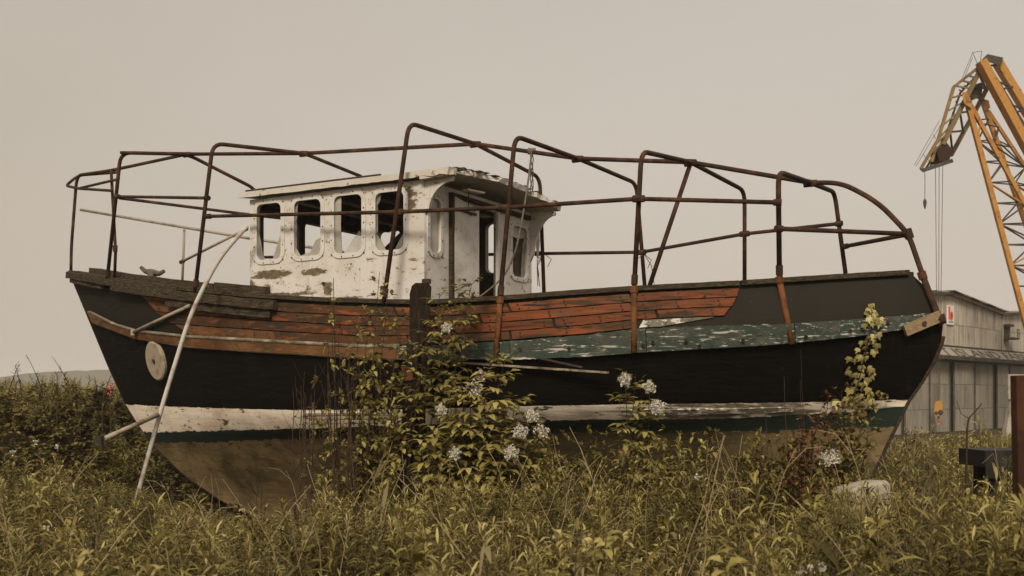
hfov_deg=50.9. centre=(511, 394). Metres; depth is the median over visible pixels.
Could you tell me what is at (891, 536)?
willowherb
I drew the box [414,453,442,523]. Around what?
dry stalk
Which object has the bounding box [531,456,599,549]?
dry stalk
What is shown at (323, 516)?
willowherb
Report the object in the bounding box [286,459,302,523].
briar cane
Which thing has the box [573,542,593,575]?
willowherb
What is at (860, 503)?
willowherb
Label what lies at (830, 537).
willowherb
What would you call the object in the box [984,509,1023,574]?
willowherb
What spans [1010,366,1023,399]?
sliding door
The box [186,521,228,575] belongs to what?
willowherb
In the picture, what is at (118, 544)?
willowherb
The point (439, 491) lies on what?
dry stalk
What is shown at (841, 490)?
dry stalk
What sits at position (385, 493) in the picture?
withered weed
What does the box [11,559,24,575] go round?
withered weed
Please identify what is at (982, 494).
willowherb
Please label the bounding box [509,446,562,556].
dry stalk
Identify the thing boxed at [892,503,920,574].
willowherb
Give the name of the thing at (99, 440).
scaffold pole
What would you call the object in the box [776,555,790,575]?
willowherb
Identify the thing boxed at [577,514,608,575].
willowherb
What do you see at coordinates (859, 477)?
dry stalk
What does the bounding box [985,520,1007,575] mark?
seed stalk
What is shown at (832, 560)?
willowherb
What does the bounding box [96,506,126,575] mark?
willowherb
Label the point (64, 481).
dry stalk
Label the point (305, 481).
briar cane
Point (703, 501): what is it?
dry stalk
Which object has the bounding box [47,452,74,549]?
willowherb
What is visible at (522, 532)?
dry stalk
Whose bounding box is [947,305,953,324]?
sign board
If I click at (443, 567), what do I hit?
willowherb
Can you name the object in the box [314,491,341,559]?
willowherb
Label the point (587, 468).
dry stalk
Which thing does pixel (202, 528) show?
willowherb
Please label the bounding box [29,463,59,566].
willowherb
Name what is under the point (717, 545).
willowherb
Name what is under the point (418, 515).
willowherb
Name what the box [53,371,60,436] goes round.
dead stalk
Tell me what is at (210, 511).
dry stalk
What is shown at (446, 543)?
willowherb
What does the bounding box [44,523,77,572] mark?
willowherb
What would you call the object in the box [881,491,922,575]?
willowherb
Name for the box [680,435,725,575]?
dry stalk
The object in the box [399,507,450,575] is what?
willowherb
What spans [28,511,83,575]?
willowherb
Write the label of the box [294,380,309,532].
briar cane
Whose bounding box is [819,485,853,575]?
willowherb
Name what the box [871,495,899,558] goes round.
willowherb
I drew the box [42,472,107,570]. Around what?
willowherb
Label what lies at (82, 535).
willowherb
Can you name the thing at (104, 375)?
hill
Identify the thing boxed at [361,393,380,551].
briar cane
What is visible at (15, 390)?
dead stalk
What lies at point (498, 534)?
willowherb
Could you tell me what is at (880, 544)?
willowherb
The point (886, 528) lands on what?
willowherb
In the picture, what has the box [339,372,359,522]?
briar cane
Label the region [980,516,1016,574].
willowherb
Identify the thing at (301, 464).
briar cane
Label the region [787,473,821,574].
willowherb
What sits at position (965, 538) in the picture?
willowherb
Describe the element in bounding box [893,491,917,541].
withered weed
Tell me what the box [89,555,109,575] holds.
willowherb
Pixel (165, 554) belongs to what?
willowherb
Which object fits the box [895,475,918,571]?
willowherb
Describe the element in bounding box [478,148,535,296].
mooring rope
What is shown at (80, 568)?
willowherb
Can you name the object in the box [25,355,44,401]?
dead stalk
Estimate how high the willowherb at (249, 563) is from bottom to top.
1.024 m
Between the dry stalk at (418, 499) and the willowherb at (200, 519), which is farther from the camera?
the dry stalk at (418, 499)
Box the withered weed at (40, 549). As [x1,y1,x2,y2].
[26,540,58,575]
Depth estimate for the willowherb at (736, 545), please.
5.68 m
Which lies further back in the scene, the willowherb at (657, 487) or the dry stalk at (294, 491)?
the dry stalk at (294, 491)
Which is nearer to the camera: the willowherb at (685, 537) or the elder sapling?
the willowherb at (685, 537)
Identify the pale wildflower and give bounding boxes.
[55,444,58,486]
[694,473,700,542]
[796,566,806,574]
[816,560,826,575]
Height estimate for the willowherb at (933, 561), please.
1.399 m
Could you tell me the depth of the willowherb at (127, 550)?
6.12 m
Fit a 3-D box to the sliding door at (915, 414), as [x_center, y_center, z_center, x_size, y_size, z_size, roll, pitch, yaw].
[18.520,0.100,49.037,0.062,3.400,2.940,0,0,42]
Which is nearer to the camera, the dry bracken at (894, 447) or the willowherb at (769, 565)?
the willowherb at (769, 565)
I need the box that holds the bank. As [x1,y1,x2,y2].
[0,414,253,517]
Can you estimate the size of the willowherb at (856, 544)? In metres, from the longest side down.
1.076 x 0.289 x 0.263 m
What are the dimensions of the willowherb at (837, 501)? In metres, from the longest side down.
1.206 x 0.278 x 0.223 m
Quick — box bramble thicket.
[0,382,259,520]
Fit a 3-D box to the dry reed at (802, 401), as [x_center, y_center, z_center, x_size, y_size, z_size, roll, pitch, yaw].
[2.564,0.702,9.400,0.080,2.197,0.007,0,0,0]
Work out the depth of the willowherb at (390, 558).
6.24 m
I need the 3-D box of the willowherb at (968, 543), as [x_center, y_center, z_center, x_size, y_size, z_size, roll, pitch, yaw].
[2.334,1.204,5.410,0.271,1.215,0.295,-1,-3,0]
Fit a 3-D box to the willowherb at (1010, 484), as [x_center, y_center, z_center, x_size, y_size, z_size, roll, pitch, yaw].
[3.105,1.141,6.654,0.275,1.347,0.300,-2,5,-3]
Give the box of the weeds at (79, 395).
[0,373,206,494]
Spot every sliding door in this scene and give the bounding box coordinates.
[895,418,902,434]
[904,372,930,434]
[927,361,950,432]
[953,362,975,431]
[973,364,994,429]
[996,365,1009,428]
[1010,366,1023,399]
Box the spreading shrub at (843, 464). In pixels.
[786,385,886,528]
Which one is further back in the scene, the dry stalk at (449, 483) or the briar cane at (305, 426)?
the briar cane at (305, 426)
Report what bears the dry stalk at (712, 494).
on the ground at (997, 433)
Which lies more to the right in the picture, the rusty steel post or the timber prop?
the rusty steel post
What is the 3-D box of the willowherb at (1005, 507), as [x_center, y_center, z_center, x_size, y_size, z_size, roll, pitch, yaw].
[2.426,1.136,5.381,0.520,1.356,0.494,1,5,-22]
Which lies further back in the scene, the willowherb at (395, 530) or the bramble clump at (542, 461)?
the bramble clump at (542, 461)
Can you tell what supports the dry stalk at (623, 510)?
on the ground at (997, 433)
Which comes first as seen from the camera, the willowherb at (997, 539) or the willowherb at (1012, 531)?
the willowherb at (997, 539)
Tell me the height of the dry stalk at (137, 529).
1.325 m
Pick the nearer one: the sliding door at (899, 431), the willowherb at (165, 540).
the willowherb at (165, 540)
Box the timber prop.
[398,279,431,506]
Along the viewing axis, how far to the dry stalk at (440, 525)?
4.97 m
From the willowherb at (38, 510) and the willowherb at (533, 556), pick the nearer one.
the willowherb at (533, 556)
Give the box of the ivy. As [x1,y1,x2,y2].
[830,303,888,418]
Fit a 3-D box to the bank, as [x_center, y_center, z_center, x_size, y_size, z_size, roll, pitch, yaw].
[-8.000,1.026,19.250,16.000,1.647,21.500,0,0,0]
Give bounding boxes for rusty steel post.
[1010,375,1023,547]
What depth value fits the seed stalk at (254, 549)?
6.22 m
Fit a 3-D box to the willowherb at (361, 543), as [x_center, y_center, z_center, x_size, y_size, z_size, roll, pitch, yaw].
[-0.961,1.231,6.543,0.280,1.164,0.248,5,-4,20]
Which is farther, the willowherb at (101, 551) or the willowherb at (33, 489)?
the willowherb at (33, 489)
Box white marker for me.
[999,374,1023,443]
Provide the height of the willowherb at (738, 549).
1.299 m
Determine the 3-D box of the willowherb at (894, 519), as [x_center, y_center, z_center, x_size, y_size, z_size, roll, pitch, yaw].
[2.521,1.174,7.073,0.430,1.273,0.410,0,-1,-35]
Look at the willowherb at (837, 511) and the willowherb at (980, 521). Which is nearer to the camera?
the willowherb at (980, 521)
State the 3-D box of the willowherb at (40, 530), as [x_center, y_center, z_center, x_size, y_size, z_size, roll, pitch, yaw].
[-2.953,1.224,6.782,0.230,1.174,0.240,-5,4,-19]
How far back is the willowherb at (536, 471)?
8.10 m
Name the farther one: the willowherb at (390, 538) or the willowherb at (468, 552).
the willowherb at (390, 538)
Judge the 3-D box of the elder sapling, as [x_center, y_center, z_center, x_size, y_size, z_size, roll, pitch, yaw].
[1.238,0.770,10.345,0.701,2.065,0.972,0,0,0]
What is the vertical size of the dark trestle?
1.345 m
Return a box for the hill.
[0,370,118,393]
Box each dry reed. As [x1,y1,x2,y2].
[766,426,774,548]
[784,383,790,493]
[800,385,807,506]
[801,363,807,483]
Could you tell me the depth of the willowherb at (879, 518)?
5.99 m
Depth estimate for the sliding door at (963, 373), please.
53.37 m
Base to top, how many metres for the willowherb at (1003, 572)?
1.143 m
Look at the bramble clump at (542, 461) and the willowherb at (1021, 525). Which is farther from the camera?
the bramble clump at (542, 461)
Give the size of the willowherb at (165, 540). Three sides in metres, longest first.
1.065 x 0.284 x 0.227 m
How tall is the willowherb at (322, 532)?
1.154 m
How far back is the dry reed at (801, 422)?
9.20 m
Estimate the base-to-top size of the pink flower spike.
0.905 m
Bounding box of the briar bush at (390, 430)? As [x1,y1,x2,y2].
[299,272,416,533]
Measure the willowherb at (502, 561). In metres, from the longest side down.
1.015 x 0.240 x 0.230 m
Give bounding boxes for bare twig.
[957,402,981,527]
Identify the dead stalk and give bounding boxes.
[5,364,20,422]
[12,379,18,402]
[15,364,22,424]
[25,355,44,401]
[53,358,76,408]
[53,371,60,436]
[93,377,97,409]
[100,371,110,434]
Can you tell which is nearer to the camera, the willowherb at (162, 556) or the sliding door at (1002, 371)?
the willowherb at (162, 556)
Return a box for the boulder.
[832,480,915,545]
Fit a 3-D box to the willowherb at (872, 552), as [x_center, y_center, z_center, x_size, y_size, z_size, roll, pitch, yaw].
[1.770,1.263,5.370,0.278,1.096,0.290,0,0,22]
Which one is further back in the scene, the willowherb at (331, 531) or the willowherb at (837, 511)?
the willowherb at (837, 511)
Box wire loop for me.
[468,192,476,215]
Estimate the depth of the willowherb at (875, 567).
4.23 m
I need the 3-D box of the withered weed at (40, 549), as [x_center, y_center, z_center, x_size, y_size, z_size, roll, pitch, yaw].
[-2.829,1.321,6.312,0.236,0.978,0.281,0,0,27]
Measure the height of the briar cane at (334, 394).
2.927 m
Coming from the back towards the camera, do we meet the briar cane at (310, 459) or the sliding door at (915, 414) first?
the sliding door at (915, 414)
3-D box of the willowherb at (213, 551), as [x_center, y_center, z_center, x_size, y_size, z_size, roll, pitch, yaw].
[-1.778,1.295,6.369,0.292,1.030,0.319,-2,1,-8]
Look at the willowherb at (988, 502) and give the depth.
4.99 m
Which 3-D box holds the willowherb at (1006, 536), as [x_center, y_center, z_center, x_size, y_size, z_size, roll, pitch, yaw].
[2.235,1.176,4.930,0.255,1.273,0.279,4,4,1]
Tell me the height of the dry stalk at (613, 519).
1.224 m
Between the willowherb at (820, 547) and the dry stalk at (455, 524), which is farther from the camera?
the dry stalk at (455, 524)
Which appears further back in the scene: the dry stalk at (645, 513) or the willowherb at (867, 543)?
the dry stalk at (645, 513)
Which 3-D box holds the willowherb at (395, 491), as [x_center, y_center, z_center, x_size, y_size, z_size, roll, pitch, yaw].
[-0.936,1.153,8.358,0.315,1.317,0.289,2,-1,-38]
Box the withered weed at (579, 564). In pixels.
[568,501,593,575]
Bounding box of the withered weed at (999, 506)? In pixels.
[980,485,1006,539]
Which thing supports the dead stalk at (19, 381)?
on the bank
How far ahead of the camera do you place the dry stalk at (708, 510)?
4.81 m
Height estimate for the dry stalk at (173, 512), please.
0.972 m
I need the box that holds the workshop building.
[895,290,1023,434]
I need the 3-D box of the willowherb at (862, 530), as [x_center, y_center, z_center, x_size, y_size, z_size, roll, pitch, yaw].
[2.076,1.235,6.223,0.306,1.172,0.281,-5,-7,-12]
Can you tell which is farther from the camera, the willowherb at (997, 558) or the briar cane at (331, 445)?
the briar cane at (331, 445)
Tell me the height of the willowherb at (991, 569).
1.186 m
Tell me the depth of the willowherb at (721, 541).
6.13 m
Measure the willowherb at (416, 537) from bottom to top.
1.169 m
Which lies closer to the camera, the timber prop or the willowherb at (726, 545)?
the willowherb at (726, 545)
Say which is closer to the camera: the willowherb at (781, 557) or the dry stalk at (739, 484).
the willowherb at (781, 557)
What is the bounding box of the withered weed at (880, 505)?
[867,489,882,557]
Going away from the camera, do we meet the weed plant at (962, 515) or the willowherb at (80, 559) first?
the willowherb at (80, 559)
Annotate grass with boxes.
[881,434,1006,510]
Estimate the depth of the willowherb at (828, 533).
6.24 m
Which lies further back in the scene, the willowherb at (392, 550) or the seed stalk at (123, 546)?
the seed stalk at (123, 546)
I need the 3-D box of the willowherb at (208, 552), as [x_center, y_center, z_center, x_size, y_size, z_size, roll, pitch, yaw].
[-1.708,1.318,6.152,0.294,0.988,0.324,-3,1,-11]
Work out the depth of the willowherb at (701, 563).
5.40 m
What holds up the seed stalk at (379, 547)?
on the ground at (997, 433)
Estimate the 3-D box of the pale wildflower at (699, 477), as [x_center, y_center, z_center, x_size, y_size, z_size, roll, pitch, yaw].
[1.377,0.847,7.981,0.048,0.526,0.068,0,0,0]
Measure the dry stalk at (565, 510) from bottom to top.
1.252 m
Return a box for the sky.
[0,0,1023,376]
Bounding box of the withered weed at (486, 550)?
[461,528,500,575]
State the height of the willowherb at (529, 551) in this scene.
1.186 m
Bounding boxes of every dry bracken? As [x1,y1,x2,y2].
[879,438,900,470]
[892,430,919,466]
[899,435,929,480]
[905,422,939,455]
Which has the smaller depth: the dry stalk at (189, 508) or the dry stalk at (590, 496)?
the dry stalk at (189, 508)
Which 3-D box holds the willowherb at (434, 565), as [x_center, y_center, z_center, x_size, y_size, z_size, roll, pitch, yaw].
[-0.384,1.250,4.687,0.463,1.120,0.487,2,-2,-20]
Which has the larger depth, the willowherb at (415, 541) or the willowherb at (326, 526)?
the willowherb at (326, 526)
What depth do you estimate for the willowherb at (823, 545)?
6.17 m
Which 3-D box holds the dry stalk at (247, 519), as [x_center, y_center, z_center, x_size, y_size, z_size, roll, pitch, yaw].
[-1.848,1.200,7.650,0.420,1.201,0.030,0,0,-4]
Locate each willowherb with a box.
[0,482,58,571]
[0,512,25,575]
[8,455,67,569]
[9,529,29,575]
[18,501,75,575]
[21,486,56,575]
[25,498,54,571]
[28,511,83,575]
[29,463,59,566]
[31,553,44,575]
[41,536,90,575]
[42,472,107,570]
[42,515,79,575]
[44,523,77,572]
[45,519,86,572]
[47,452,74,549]
[51,533,82,573]
[59,528,107,575]
[64,559,76,572]
[72,545,108,575]
[82,497,113,575]
[84,541,114,575]
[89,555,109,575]
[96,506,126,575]
[102,552,140,575]
[105,523,137,575]
[106,519,133,575]
[113,529,144,575]
[124,492,177,575]
[155,548,183,575]
[156,522,183,574]
[158,516,202,575]
[158,526,182,575]
[164,492,222,575]
[174,507,205,575]
[184,509,244,575]
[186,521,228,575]
[187,520,237,573]
[187,521,215,572]
[187,547,231,575]
[188,539,228,575]
[198,533,233,575]
[232,545,262,575]
[247,517,273,575]
[269,554,288,575]
[286,529,330,575]
[287,502,312,574]
[306,477,344,574]
[308,494,354,574]
[308,503,353,574]
[313,490,345,575]
[313,509,344,575]
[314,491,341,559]
[333,513,363,575]
[342,502,372,575]
[352,511,391,575]
[352,546,386,575]
[363,513,406,574]
[368,516,412,575]
[371,503,408,575]
[376,518,422,574]
[378,501,410,573]
[380,515,412,575]
[381,461,406,521]
[383,497,418,575]
[390,508,435,575]
[397,497,426,570]
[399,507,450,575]
[400,523,428,568]
[401,504,433,572]
[402,504,432,572]
[404,528,439,575]
[411,528,463,575]
[414,526,435,575]
[417,552,449,575]
[422,479,456,571]
[426,517,464,575]
[445,550,454,575]
[450,487,487,573]
[454,522,484,575]
[473,521,504,575]
[482,526,522,575]
[489,517,534,575]
[491,545,505,575]
[495,535,520,575]
[507,523,549,575]
[517,514,556,575]
[520,542,539,575]
[524,462,549,573]
[525,546,551,575]
[537,522,580,575]
[542,530,575,571]
[543,525,564,574]
[548,517,607,575]
[551,540,572,575]
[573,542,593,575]
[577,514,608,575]
[577,534,618,575]
[580,514,619,575]
[583,483,615,575]
[584,534,608,575]
[585,526,644,575]
[586,475,613,564]
[588,529,622,575]
[590,469,634,575]
[590,551,609,575]
[606,549,632,575]
[607,518,637,575]
[620,494,647,572]
[637,506,689,575]
[640,489,686,575]
[642,459,672,560]
[645,549,674,575]
[654,430,690,569]
[666,534,691,575]
[669,518,696,575]
[673,482,692,575]
[683,508,741,575]
[692,558,708,575]
[697,504,739,575]
[705,548,759,575]
[709,516,765,574]
[710,497,773,575]
[713,519,753,575]
[717,535,766,574]
[721,471,801,575]
[728,536,771,575]
[733,551,769,575]
[734,511,785,572]
[734,537,777,575]
[736,536,797,575]
[760,555,785,575]
[765,485,825,575]
[769,503,826,567]
[771,550,793,575]
[773,557,786,575]
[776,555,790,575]
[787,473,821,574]
[787,548,805,575]
[788,537,810,575]
[790,494,841,575]
[791,501,843,575]
[792,502,811,568]
[797,494,838,575]
[798,513,834,574]
[800,517,843,575]
[812,503,843,574]
[816,478,856,560]
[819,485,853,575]
[820,480,849,573]
[820,517,846,571]
[823,485,865,575]
[827,491,846,575]
[828,532,854,575]
[829,483,848,560]
[835,491,861,573]
[835,492,855,572]
[836,479,879,569]
[836,516,898,575]
[837,472,861,566]
[839,494,862,567]
[840,494,873,572]
[842,530,869,572]
[844,508,882,573]
[844,560,859,575]
[845,537,871,575]
[846,509,872,574]
[853,512,902,575]
[855,485,869,540]
[855,506,900,575]
[855,539,887,575]
[856,508,911,568]
[858,512,891,575]
[862,501,900,573]
[863,561,881,575]
[870,551,886,575]
[871,474,919,575]
[871,484,913,568]
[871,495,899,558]
[875,496,901,570]
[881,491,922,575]
[881,526,902,575]
[885,481,913,547]
[891,509,907,574]
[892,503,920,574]
[894,493,961,575]
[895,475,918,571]
[895,497,947,570]
[898,487,924,546]
[898,495,926,556]
[909,480,955,575]
[919,513,942,575]
[920,535,957,572]
[926,515,952,572]
[927,490,963,575]
[929,548,952,575]
[930,493,989,575]
[940,486,981,575]
[941,505,959,570]
[942,518,981,575]
[942,522,981,575]
[945,508,983,569]
[945,526,988,575]
[950,480,982,571]
[951,515,983,575]
[952,496,1020,574]
[954,462,1023,575]
[961,497,979,556]
[964,528,981,559]
[966,509,1022,575]
[967,493,1023,573]
[967,500,994,569]
[967,507,1023,564]
[968,478,994,535]
[969,549,1017,574]
[970,524,1005,575]
[971,492,1006,575]
[972,493,1023,575]
[973,524,1023,575]
[975,498,986,540]
[976,476,990,511]
[977,481,1023,573]
[978,483,999,536]
[979,505,1003,575]
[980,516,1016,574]
[981,522,1015,575]
[982,494,1023,574]
[982,550,998,575]
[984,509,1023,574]
[986,455,1012,546]
[987,511,1023,575]
[994,466,1012,511]
[1000,512,1019,560]
[1003,472,1012,518]
[1005,493,1023,575]
[1006,511,1023,575]
[1011,528,1023,573]
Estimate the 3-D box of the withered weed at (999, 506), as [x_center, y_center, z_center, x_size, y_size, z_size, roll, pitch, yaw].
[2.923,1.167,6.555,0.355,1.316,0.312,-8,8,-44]
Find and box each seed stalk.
[84,497,107,575]
[116,525,128,573]
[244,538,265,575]
[351,499,386,575]
[361,499,393,575]
[507,456,532,573]
[542,461,571,566]
[791,545,815,575]
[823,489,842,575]
[847,532,869,575]
[882,495,897,573]
[893,518,917,575]
[905,558,915,575]
[913,527,930,575]
[916,496,938,575]
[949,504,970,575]
[981,513,1009,563]
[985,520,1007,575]
[1003,492,1023,549]
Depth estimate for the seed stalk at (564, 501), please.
7.92 m
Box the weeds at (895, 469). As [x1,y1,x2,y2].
[0,414,1023,575]
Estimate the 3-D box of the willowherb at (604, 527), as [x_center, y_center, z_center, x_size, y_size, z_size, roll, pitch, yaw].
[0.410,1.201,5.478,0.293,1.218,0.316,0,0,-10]
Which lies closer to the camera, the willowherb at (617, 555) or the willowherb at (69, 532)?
the willowherb at (617, 555)
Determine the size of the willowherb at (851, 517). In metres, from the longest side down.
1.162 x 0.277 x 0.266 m
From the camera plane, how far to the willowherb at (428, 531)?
5.99 m
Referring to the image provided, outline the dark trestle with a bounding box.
[959,448,1011,521]
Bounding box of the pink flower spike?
[107,382,114,432]
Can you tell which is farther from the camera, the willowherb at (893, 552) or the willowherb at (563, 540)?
the willowherb at (563, 540)
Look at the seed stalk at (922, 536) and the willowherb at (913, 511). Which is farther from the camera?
the willowherb at (913, 511)
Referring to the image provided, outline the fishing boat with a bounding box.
[65,123,946,522]
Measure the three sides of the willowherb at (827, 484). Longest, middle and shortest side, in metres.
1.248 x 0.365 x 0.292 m
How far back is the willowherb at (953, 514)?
5.08 m
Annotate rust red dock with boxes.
[777,382,853,533]
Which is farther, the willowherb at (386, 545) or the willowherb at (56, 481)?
the willowherb at (56, 481)
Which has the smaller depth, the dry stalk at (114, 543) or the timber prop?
the dry stalk at (114, 543)
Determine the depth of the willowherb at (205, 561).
4.88 m
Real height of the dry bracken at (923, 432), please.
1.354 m
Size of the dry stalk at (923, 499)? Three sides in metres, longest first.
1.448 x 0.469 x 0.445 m
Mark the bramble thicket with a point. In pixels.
(30, 416)
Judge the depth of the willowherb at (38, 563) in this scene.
5.39 m
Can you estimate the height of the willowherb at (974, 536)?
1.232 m
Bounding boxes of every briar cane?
[247,478,262,531]
[254,466,268,536]
[282,394,304,531]
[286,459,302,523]
[288,439,311,523]
[289,406,314,533]
[291,413,308,503]
[294,364,313,489]
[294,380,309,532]
[296,391,315,541]
[298,394,319,560]
[298,395,318,511]
[303,433,312,523]
[304,366,322,539]
[314,402,332,516]
[319,364,336,481]
[321,344,340,505]
[321,408,338,500]
[323,278,344,511]
[326,376,346,523]
[328,309,348,505]
[339,353,356,507]
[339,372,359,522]
[340,371,356,511]
[341,351,357,496]
[341,443,359,506]
[343,361,360,504]
[343,390,363,531]
[344,442,360,536]
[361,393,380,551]
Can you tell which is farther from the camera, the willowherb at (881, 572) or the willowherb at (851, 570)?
the willowherb at (851, 570)
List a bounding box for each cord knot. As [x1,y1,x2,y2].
[537,255,551,286]
[638,255,654,283]
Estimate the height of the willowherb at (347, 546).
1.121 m
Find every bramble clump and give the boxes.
[530,424,596,532]
[567,425,639,539]
[647,424,718,559]
[695,426,773,552]
[739,429,800,571]
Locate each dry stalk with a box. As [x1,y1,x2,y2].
[0,491,13,575]
[0,502,16,571]
[0,512,43,575]
[52,451,107,530]
[53,510,101,575]
[60,457,89,516]
[91,507,146,575]
[92,510,98,568]
[108,489,161,575]
[138,469,177,536]
[156,494,192,538]
[171,507,230,574]
[179,476,205,539]
[188,475,237,553]
[188,508,236,574]
[223,480,269,572]
[248,504,280,573]
[249,485,310,574]
[268,467,306,533]
[277,510,323,575]
[291,513,301,575]
[297,464,330,541]
[304,490,321,575]
[316,516,349,575]
[346,457,398,534]
[352,460,405,575]
[396,473,435,548]
[397,476,476,575]
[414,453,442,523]
[424,453,458,562]
[434,473,514,575]
[439,485,466,571]
[449,444,472,532]
[467,482,498,570]
[472,509,507,556]
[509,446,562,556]
[515,509,554,572]
[527,479,573,552]
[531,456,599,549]
[544,434,587,511]
[545,476,581,547]
[564,464,604,567]
[570,428,604,515]
[576,457,610,551]
[605,494,644,564]
[607,469,643,566]
[625,458,642,554]
[645,463,656,558]
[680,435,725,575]
[686,469,728,575]
[694,440,735,551]
[697,478,732,535]
[702,435,723,575]
[715,429,735,536]
[720,440,758,531]
[721,489,752,568]
[746,446,824,572]
[784,490,848,561]
[819,430,902,569]
[829,445,850,572]
[851,431,913,569]
[881,529,931,575]
[912,465,943,562]
[984,443,1000,479]
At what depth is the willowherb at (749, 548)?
4.86 m
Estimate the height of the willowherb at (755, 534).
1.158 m
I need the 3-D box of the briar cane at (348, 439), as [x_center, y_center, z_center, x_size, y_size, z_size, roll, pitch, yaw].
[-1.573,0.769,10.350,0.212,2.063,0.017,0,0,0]
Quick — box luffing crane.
[914,51,1023,425]
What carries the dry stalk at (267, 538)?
on the ground at (997, 433)
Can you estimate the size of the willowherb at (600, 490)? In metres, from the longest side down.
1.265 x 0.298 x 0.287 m
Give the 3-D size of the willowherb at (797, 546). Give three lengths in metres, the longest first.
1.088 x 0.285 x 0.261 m
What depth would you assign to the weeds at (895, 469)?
8.57 m
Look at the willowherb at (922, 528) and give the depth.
7.18 m
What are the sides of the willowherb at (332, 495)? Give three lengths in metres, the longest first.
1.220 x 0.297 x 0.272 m
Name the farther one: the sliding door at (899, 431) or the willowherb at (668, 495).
the sliding door at (899, 431)
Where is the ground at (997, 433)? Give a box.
[179,428,1001,528]
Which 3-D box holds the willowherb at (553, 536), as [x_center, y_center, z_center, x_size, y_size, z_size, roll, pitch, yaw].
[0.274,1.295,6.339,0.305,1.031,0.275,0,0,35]
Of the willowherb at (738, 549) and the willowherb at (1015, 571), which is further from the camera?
the willowherb at (738, 549)
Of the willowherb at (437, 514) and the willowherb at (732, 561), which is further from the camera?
the willowherb at (437, 514)
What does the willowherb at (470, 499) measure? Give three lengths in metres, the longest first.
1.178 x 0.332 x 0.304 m
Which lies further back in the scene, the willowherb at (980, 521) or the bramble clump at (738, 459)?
the bramble clump at (738, 459)
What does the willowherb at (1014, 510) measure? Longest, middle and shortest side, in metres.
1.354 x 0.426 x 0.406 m
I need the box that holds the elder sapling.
[606,368,675,520]
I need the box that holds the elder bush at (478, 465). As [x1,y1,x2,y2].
[402,347,554,530]
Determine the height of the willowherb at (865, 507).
1.238 m
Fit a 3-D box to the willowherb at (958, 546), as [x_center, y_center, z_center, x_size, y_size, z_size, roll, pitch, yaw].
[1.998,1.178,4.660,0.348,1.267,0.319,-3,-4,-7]
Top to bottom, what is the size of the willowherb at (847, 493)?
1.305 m
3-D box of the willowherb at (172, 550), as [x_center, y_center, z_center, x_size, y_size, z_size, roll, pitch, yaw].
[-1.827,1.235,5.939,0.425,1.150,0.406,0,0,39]
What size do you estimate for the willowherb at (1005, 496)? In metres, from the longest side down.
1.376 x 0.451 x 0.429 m
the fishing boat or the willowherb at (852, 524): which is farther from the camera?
the fishing boat
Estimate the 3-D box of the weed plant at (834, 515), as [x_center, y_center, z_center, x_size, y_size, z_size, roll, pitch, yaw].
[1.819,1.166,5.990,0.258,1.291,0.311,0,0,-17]
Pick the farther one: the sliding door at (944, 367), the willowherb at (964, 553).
the sliding door at (944, 367)
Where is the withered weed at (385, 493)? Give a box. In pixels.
[371,460,407,575]
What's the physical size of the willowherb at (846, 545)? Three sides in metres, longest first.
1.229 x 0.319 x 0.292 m
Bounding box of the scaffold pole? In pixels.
[95,224,248,496]
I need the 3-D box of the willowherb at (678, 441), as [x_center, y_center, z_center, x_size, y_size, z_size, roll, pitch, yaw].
[1.153,1.035,7.711,0.279,1.560,0.348,2,-2,33]
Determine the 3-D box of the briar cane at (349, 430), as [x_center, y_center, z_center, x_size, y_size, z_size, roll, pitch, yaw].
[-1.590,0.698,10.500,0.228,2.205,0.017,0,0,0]
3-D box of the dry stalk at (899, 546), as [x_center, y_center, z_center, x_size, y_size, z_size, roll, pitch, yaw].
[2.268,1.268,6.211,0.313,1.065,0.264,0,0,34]
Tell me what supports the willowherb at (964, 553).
on the ground at (997, 433)
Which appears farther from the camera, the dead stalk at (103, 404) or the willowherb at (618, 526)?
the dead stalk at (103, 404)
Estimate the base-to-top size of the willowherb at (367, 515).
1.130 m
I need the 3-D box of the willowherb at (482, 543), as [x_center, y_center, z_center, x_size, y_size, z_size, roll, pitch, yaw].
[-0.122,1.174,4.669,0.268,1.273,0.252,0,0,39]
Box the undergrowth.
[2,489,949,575]
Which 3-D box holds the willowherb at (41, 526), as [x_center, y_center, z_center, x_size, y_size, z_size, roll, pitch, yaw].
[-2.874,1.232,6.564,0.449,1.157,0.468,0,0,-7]
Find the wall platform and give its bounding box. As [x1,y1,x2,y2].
[1003,324,1019,339]
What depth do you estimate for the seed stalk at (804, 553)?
5.40 m
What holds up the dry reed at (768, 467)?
on the ground at (997, 433)
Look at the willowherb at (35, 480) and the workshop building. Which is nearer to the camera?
the willowherb at (35, 480)
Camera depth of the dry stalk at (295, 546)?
4.75 m
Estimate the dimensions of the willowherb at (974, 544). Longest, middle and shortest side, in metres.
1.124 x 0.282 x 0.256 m
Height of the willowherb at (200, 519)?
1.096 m
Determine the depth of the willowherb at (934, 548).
5.18 m
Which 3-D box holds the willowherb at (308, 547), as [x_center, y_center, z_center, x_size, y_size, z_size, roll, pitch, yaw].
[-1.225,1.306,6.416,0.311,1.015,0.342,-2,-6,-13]
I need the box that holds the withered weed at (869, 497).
[854,476,875,524]
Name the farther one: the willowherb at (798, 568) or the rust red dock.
the rust red dock
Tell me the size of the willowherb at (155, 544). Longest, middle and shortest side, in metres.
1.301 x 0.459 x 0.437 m
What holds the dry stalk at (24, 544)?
on the ground at (997, 433)
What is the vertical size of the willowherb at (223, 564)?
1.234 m
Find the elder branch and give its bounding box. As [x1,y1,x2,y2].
[389,274,483,518]
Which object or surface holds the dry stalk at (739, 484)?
on the ground at (997, 433)

